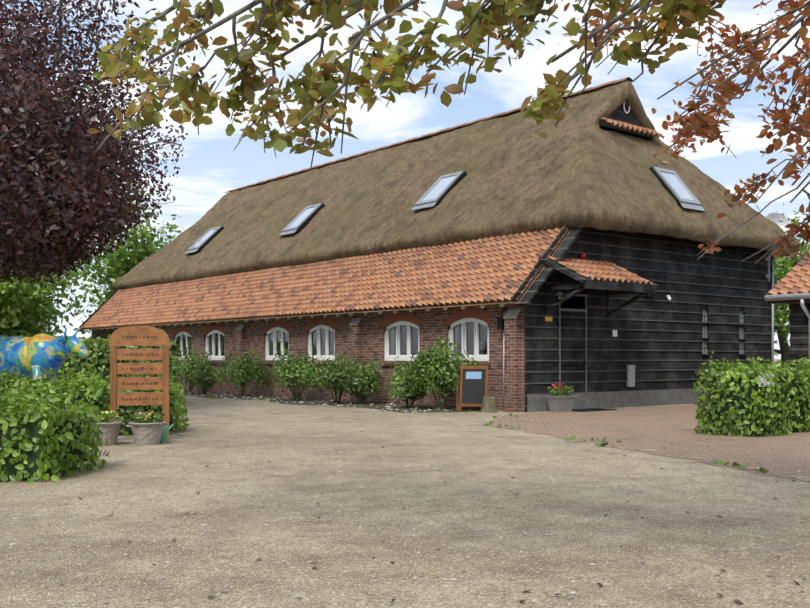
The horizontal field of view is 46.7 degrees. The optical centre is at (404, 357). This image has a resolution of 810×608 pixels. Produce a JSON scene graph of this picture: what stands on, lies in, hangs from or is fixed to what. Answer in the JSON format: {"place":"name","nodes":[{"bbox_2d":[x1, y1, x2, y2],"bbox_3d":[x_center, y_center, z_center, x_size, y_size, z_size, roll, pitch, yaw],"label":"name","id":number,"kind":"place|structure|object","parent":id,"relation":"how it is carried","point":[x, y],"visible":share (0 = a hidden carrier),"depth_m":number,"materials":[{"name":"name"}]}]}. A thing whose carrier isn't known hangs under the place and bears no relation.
{"place":"outdoors","nodes":[
{"label":"outdoors","id":0,"kind":"place"},
{"bbox_2d":[0,359,809,607],"bbox_3d":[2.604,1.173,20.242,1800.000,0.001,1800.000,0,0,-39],"label":"ground","id":1,"kind":"structure","parent":0,"point":[214,429],"depth_m":6.68,"materials":[{"name":"beige gravel"}]},
{"bbox_2d":[0,198,75,336],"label":"green tree leaves","id":2,"kind":"object","parent":1,"relation":"on","point":[15,292],"depth_m":38.04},
{"bbox_2d":[1,260,103,335],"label":"green tree leaves","id":3,"kind":"object","parent":1,"relation":"on","point":[65,283],"depth_m":48.29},
{"bbox_2d":[0,379,108,482],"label":"hedge","id":4,"kind":"object","parent":1,"relation":"on","point":[81,413],"depth_m":9.06,"materials":[{"name":"green plant"}]},
{"bbox_2d":[0,367,189,435],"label":"hedge","id":5,"kind":"object","parent":1,"relation":"on","point":[176,413],"depth_m":14.25,"materials":[{"name":"green plant"}]},
{"bbox_2d":[0,0,209,287],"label":"copper beech tree","id":6,"kind":"object","parent":1,"relation":"on","point":[20,215],"depth_m":18.38,"materials":[{"name":"purple plant"}]},
{"bbox_2d":[86,420,124,445],"bbox_3d":[-4.061,1.015,12.614,0.518,0.316,0.526,0,0,11],"label":"flower pot","id":7,"kind":"object","parent":1,"relation":"on","point":[110,430],"visible":0.46,"depth_m":12.47,"materials":[{"name":"stone"}]},
{"label":"basket soil","id":8,"kind":"structure","parent":7,"relation":"in","visible":0},
{"bbox_2d":[85,411,119,424],"bbox_3d":[-4.072,0.813,12.606,0.452,0.188,0.477,0,0,-39],"label":"basket plant","id":9,"kind":"object","parent":8,"relation":"on","point":[105,419],"visible":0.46,"depth_m":12.53,"materials":[{"name":"green plant"}]},
{"bbox_2d":[2,334,224,390],"bbox_3d":[-14.350,0.200,34.263,17.927,2.170,15.625,0,0,-39],"label":"lawn hedge","id":10,"kind":"object","parent":1,"relation":"on","point":[87,342],"depth_m":33.52,"materials":[{"name":"green plant"}]},
{"bbox_2d":[64,175,181,333],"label":"green tree leaves","id":11,"kind":"object","parent":1,"relation":"on","point":[116,257],"depth_m":44.83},
{"bbox_2d":[110,346,168,439],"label":"sign posts","id":12,"kind":"object","parent":1,"relation":"on","point":[113,378],"visible":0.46,"depth_m":13.37,"materials":[{"name":"brown wood"}]},
{"bbox_2d":[109,326,169,404],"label":"sign boards","id":13,"kind":"object","parent":12,"relation":"attached to","point":[162,338],"visible":0.92,"depth_m":13.32,"materials":[{"name":"brown wood"}]},
{"bbox_2d":[122,335,157,399],"bbox_3d":[-3.762,0.141,13.323,0.446,0.924,0.243,0,0,-39],"label":"sign lettering","id":14,"kind":"object","parent":13,"relation":"attached to","point":[131,368],"visible":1,"depth_m":13.32},
{"bbox_2d":[126,421,168,444],"bbox_3d":[-3.489,1.020,12.720,0.506,0.306,0.498,0,0,1],"label":"flower pot","id":15,"kind":"object","parent":1,"relation":"on","point":[145,433],"visible":0.94,"depth_m":12.56,"materials":[{"name":"stone"}]},
{"label":"basket soil","id":16,"kind":"structure","parent":15,"relation":"in","visible":0},
{"bbox_2d":[131,411,164,422],"bbox_3d":[-3.497,0.827,12.722,0.456,0.189,0.462,0,0,-39],"label":"basket plant","id":17,"kind":"object","parent":16,"relation":"on","point":[156,419],"visible":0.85,"depth_m":12.69,"materials":[{"name":"green plant"}]},
{"bbox_2d":[134,411,162,419],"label":"basket flowers","id":18,"kind":"object","parent":17,"relation":"on","point":[146,415],"visible":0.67,"depth_m":12.65,"materials":[{"name":"white plant"}]},
{"bbox_2d":[160,424,173,441],"bbox_3d":[-3.341,1.049,13.129,0.233,0.248,0.140,0,0,-39],"label":"watering can","id":19,"kind":"object","parent":1,"relation":"on","point":[164,438],"visible":0.71,"depth_m":13.06,"materials":[{"name":"green metal"}]},
{"bbox_2d":[92,304,524,411],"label":"brick wall","id":20,"kind":"structure","parent":1,"relation":"on","point":[432,326],"depth_m":24.76,"materials":[{"name":"brown brick"}]},
{"bbox_2d":[107,309,489,366],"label":"window arches","id":21,"kind":"structure","parent":20,"relation":"attached to","point":[457,315],"depth_m":24.06,"materials":[{"name":"red brick"}]},
{"bbox_2d":[93,303,512,329],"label":"wall plate beam","id":22,"kind":"structure","parent":20,"relation":"on","point":[349,313],"depth_m":24.77,"materials":[{"name":"brown wood"}]},
{"bbox_2d":[89,303,505,331],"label":"rafter tails","id":23,"kind":"object","parent":22,"relation":"attached to","point":[366,313],"visible":0.23,"depth_m":26.15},
{"bbox_2d":[82,228,572,329],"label":"tile roof soffit","id":24,"kind":"structure","parent":22,"relation":"on","point":[434,306],"depth_m":23.88,"materials":[{"name":"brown wood"}]},
{"bbox_2d":[81,226,570,328],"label":"tile roof","id":25,"kind":"structure","parent":24,"relation":"on","point":[494,269],"depth_m":25.74,"materials":[{"name":"orange tile"}]},
{"bbox_2d":[78,225,583,331],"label":"bargeboards","id":26,"kind":"object","parent":25,"relation":"attached to","point":[544,274],"visible":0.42,"depth_m":20.30,"materials":[{"name":"black wood"}]},
{"bbox_2d":[538,257,657,391],"bbox_3d":[4.285,-0.516,20.790,2.560,3.376,1.330,0,0,-39],"label":"door canopy frame","id":27,"kind":"object","parent":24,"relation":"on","point":[620,288],"depth_m":20.49,"materials":[{"name":"black wood"}]},
{"bbox_2d":[547,255,652,284],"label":"door canopy tiles","id":28,"kind":"object","parent":27,"relation":"on","point":[593,269],"depth_m":20.62,"materials":[{"name":"orange tile"}]},
{"bbox_2d":[90,309,520,336],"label":"pilaster caps","id":29,"kind":"object","parent":20,"relation":"attached to","point":[511,313],"visible":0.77,"depth_m":24.75,"materials":[{"name":"brick"}]},
{"bbox_2d":[174,318,488,360],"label":"window frames","id":30,"kind":"structure","parent":20,"relation":"in","point":[388,357],"depth_m":24.14,"materials":[{"name":"white wood"}]},
{"bbox_2d":[178,324,486,355],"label":"curtains","id":31,"kind":"object","parent":30,"relation":"in","point":[333,347],"visible":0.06,"depth_m":24.07,"materials":[{"name":"fabric"}]},
{"bbox_2d":[496,308,507,328],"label":"lantern wall","id":32,"kind":"structure","parent":20,"relation":"attached to","point":[500,322],"depth_m":20.62,"materials":[{"name":"black metal"}]},
{"bbox_2d":[503,330,503,410],"bbox_3d":[2.186,0.283,20.702,0.041,1.780,0.041,0,0,28],"label":"wall conduit","id":33,"kind":"object","parent":20,"relation":"attached to","point":[503,370],"depth_m":20.69,"materials":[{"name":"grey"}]},
{"bbox_2d":[140,390,480,411],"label":"planting bed soil","id":34,"kind":"structure","parent":1,"relation":"on","point":[308,401],"depth_m":23.90,"materials":[{"name":"brown soil"}]},
{"bbox_2d":[127,335,480,409],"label":"wall shrubs","id":35,"kind":"object","parent":34,"relation":"on","point":[409,383],"depth_m":23.66,"materials":[{"name":"green plant"}]},
{"bbox_2d":[91,311,520,411],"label":"wall pilasters","id":36,"kind":"object","parent":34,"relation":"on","point":[512,363],"depth_m":20.42,"materials":[{"name":"brick"}]},
{"bbox_2d":[189,395,451,412],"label":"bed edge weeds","id":37,"kind":"object","parent":34,"relation":"on","point":[437,408],"visible":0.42,"depth_m":24.63,"materials":[{"name":"plant"}]},
{"bbox_2d":[185,392,470,412],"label":"bed stones","id":38,"kind":"object","parent":34,"relation":"on","point":[221,395],"visible":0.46,"depth_m":24.21,"materials":[{"name":"grey stone"}]},
{"bbox_2d":[455,366,487,410],"bbox_3d":[1.461,0.678,20.666,0.600,0.997,0.963,0,0,-4],"label":"chalkboard sign","id":39,"kind":"object","parent":34,"relation":"on","point":[472,391],"visible":0.83,"depth_m":20.31,"materials":[{"name":"brown wood"}]},
{"bbox_2d":[178,322,486,355],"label":"window panes","id":40,"kind":"structure","parent":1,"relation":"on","point":[470,329],"depth_m":27.30,"materials":[{"name":"glass"}]},
{"bbox_2d":[1,447,809,607],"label":"loose pebbles","id":41,"kind":"object","parent":1,"relation":"on","point":[572,592],"visible":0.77,"depth_m":5.75,"materials":[{"name":"beige stone"}]},
{"bbox_2d":[3,425,809,604],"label":"fallen leaves","id":42,"kind":"object","parent":1,"relation":"on","point":[601,585],"visible":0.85,"depth_m":6.72,"materials":[{"name":"brown plant"}]},
{"bbox_2d":[94,0,809,263],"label":"branches","id":43,"kind":"object","parent":1,"relation":"on","point":[367,27],"visible":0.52,"depth_m":5.72,"materials":[{"name":"plant"}]},
{"bbox_2d":[86,0,725,156],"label":"tree leaves","id":44,"kind":"object","parent":43,"relation":"on","point":[331,11],"visible":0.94,"depth_m":5.27,"materials":[{"name":"green plant"}]},
{"bbox_2d":[557,0,809,258],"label":"autumn leaves","id":45,"kind":"object","parent":43,"relation":"attached to","point":[729,89],"visible":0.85,"depth_m":7.47,"materials":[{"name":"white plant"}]},
{"bbox_2d":[480,396,497,412],"bbox_3d":[1.841,1.008,20.327,0.412,0.330,0.410,0,0,-39],"label":"tree stump","id":46,"kind":"object","parent":1,"relation":"on","point":[489,404],"visible":1,"depth_m":20.20,"materials":[{"name":"beige wood"}]},
{"bbox_2d":[545,395,576,411],"bbox_3d":[3.381,0.998,20.333,0.580,0.350,0.380,0,0,-39],"label":"zinc planter","id":47,"kind":"object","parent":1,"relation":"on","point":[565,403],"visible":0.85,"depth_m":20.20,"materials":[{"name":"grey metal"}]},
{"bbox_2d":[548,385,573,395],"bbox_3d":[3.384,0.728,20.332,0.606,0.261,0.396,0,0,-39],"label":"potted plant foliage","id":48,"kind":"object","parent":47,"relation":"in","point":[555,392],"visible":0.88,"depth_m":20.28,"materials":[{"name":"green plant"}]},
{"bbox_2d":[550,383,565,390],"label":"red flowers","id":49,"kind":"object","parent":48,"relation":"attached to","point":[554,385],"visible":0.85,"depth_m":20.20,"materials":[{"name":"red plant"}]},
{"bbox_2d":[572,408,616,411],"bbox_3d":[4.074,1.161,20.876,1.220,0.016,0.630,0,0,-39],"label":"door mat","id":50,"kind":"object","parent":1,"relation":"on","point":[587,409],"depth_m":20.91,"materials":[{"name":"black rubber"}]},
{"bbox_2d":[527,389,708,411],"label":"concrete plinth","id":51,"kind":"structure","parent":1,"relation":"on","point":[539,402],"depth_m":22.21,"materials":[{"name":"grey concrete"}]},
{"bbox_2d":[112,80,799,290],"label":"thatch roof","id":52,"kind":"structure","parent":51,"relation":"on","point":[578,166],"depth_m":25.75,"materials":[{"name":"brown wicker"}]},
{"bbox_2d":[185,226,223,253],"bbox_3d":[-7.933,-4.632,37.321,1.369,1.196,1.000,0,0,-39],"label":"skylight","id":53,"kind":"object","parent":52,"relation":"attached to","point":[203,241],"visible":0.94,"depth_m":37.10,"materials":[{"name":"silver metal"}]},
{"bbox_2d":[278,203,324,235],"bbox_3d":[-3.456,-4.632,31.811,1.369,1.196,1.000,0,0,-39],"label":"skylight","id":54,"kind":"object","parent":52,"relation":"attached to","point":[300,221],"visible":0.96,"depth_m":31.61,"materials":[{"name":"silver metal"}]},
{"bbox_2d":[225,77,632,192],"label":"ridge tiles","id":55,"kind":"object","parent":52,"relation":"on","point":[516,110],"visible":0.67,"depth_m":31.32,"materials":[{"name":"brown tile"}]},
{"bbox_2d":[411,171,466,210],"bbox_3d":[0.990,-4.632,26.339,1.369,1.196,1.000,0,0,-39],"label":"skylight","id":56,"kind":"object","parent":52,"relation":"attached to","point":[439,189],"visible":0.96,"depth_m":26.17,"materials":[{"name":"silver metal"}]},
{"bbox_2d":[598,102,648,136],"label":"gablet boards","id":57,"kind":"object","parent":52,"relation":"attached to","point":[619,114],"visible":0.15,"depth_m":25.04,"materials":[{"name":"black wood"}]},
{"bbox_2d":[601,117,664,138],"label":"roof tiles","id":58,"kind":"object","parent":52,"relation":"on","point":[629,127],"visible":1,"depth_m":24.76,"materials":[{"name":"orange tile"}]},
{"bbox_2d":[649,167,704,211],"bbox_3d":[6.866,-4.258,23.878,0.950,1.218,1.182,0,0,-39],"label":"skylight","id":59,"kind":"object","parent":52,"relation":"on","point":[676,187],"visible":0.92,"depth_m":23.70},
{"bbox_2d":[547,283,566,296],"bbox_3d":[3.289,-1.469,20.383,0.390,0.303,0.646,0,0,-39],"label":"gooseneck lamp","id":60,"kind":"object","parent":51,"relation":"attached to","point":[560,293],"visible":0.56,"depth_m":20.20,"materials":[{"name":"black metal"}]},
{"bbox_2d":[561,311,586,392],"bbox_3d":[3.802,0.053,21.171,0.870,2.200,0.090,0,0,-39],"label":"barn door","id":61,"kind":"structure","parent":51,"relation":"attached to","point":[573,342],"depth_m":21.19,"materials":[{"name":"black paint"}]},
{"bbox_2d":[525,252,771,411],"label":"corner boards","id":62,"kind":"object","parent":51,"relation":"attached to","point":[527,344],"visible":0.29,"depth_m":20.23,"materials":[{"name":"black wood"}]},
{"bbox_2d":[644,291,656,296],"bbox_3d":[5.956,-1.647,22.817,0.350,0.320,0.170,0,0,-39],"label":"flood light","id":63,"kind":"object","parent":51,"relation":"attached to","point":[651,295],"visible":0.41,"depth_m":22.78,"materials":[{"name":"black paint"}]},
{"bbox_2d":[701,309,745,355],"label":"window frames","id":64,"kind":"structure","parent":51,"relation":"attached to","point":[708,334],"depth_m":24.52,"materials":[{"name":"black wood"}]},
{"bbox_2d":[703,310,743,353],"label":"window panes","id":65,"kind":"structure","parent":64,"relation":"in","point":[741,330],"depth_m":25.53,"materials":[{"name":"glass"}]},
{"bbox_2d":[772,254,773,364],"bbox_3d":[10.372,-0.877,26.477,0.074,4.100,0.074,0,0,-17],"label":"downpipe","id":66,"kind":"object","parent":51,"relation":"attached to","point":[772,312],"visible":0.27,"depth_m":26.44,"materials":[{"name":"grey metal"}]},
{"bbox_2d":[765,213,789,281],"bbox_3d":[10.268,-3.083,25.962,0.657,1.912,0.514,0,0,36],"label":"satellite dish","id":67,"kind":"object","parent":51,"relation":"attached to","point":[780,220],"visible":0.38,"depth_m":26.10,"materials":[{"name":"grey metal"}]},
{"bbox_2d":[559,284,743,359],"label":"backing walls","id":68,"kind":"structure","parent":1,"relation":"on","point":[704,306],"depth_m":21.40,"materials":[{"name":"black paint"}]},
{"bbox_2d":[691,351,809,436],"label":"hedge","id":69,"kind":"object","parent":1,"relation":"on","point":[755,369],"depth_m":14.25,"materials":[{"name":"green plant"}]},
{"bbox_2d":[776,203,805,271],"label":"tree leaves","id":70,"kind":"object","parent":1,"relation":"on","point":[797,220],"depth_m":49.83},
{"bbox_2d":[774,220,809,368],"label":"tree leaves","id":71,"kind":"object","parent":1,"relation":"on","point":[781,308],"depth_m":41.89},
{"bbox_2d":[790,302,809,368],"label":"shed boards","id":72,"kind":"object","parent":1,"relation":"on","point":[799,330],"visible":0.48,"depth_m":19.91,"materials":[{"name":"black wood"}]},
{"bbox_2d":[0,0,809,358],"label":"sky","id":73,"kind":"structure","parent":0,"point":[210,165],"materials":[{"name":"blue"}]},
{"bbox_2d":[561,296,584,308],"bbox_3d":[3.774,-1.252,21.206,0.870,0.290,0.020,0,0,-39],"label":"transom door","id":74,"kind":"structure","parent":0,"point":[575,298],"depth_m":21.21,"materials":[{"name":"black wood"}]},
{"bbox_2d":[626,365,634,386],"bbox_3d":[5.396,0.433,22.421,0.240,0.520,0.080,0,0,-39],"label":"meter box","id":75,"kind":"object","parent":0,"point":[630,381],"visible":0.98,"depth_m":22.37,"materials":[{"name":"grey metal"}]},
{"bbox_2d":[479,404,809,481],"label":"yard paving","id":76,"kind":"structure","parent":0,"point":[658,429],"depth_m":13.75,"materials":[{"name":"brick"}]},
{"bbox_2d":[484,413,768,471],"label":"paving weeds","id":77,"kind":"object","parent":76,"relation":"on","point":[603,444],"visible":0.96,"depth_m":12.38,"materials":[{"name":"green plant"}]},
{"bbox_2d":[759,373,773,386],"bbox_3d":[5.370,0.698,14.063,0.400,0.950,0.120,0,0,-39],"label":"parking sign post","id":78,"kind":"object","parent":76,"relation":"on","point":[762,380],"visible":0.41,"depth_m":13.97,"materials":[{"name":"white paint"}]},
{"bbox_2d":[528,227,771,394],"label":"gable wall boards","id":79,"kind":"object","parent":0,"point":[656,341],"depth_m":23.19,"materials":[{"name":"black wood"}]},
{"bbox_2d":[761,250,809,303],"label":"roof trim","id":80,"kind":"structure","parent":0,"point":[785,301],"depth_m":20.03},
{"bbox_2d":[764,293,809,362],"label":"rain gutter","id":81,"kind":"object","parent":80,"relation":"attached to","point":[801,297],"visible":0.85,"depth_m":19.66,"materials":[{"name":"grey metal"}]},
{"bbox_2d":[767,251,809,294],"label":"shed roof","id":82,"kind":"structure","parent":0,"point":[795,279],"depth_m":20.18,"materials":[{"name":"orange tile"}]},
{"bbox_2d":[789,303,790,362],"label":"shed boards","id":83,"kind":"object","parent":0,"point":[790,332],"visible":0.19,"depth_m":20.11,"materials":[{"name":"black wood"}]},
{"label":"lawn grass","id":84,"kind":"object","parent":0,"visible":0},
{"bbox_2d":[0,328,88,382],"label":"cow statue","id":85,"kind":"object","parent":84,"relation":"on","point":[34,356],"visible":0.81,"depth_m":16.14,"materials":[{"name":"paint"}]}
]}

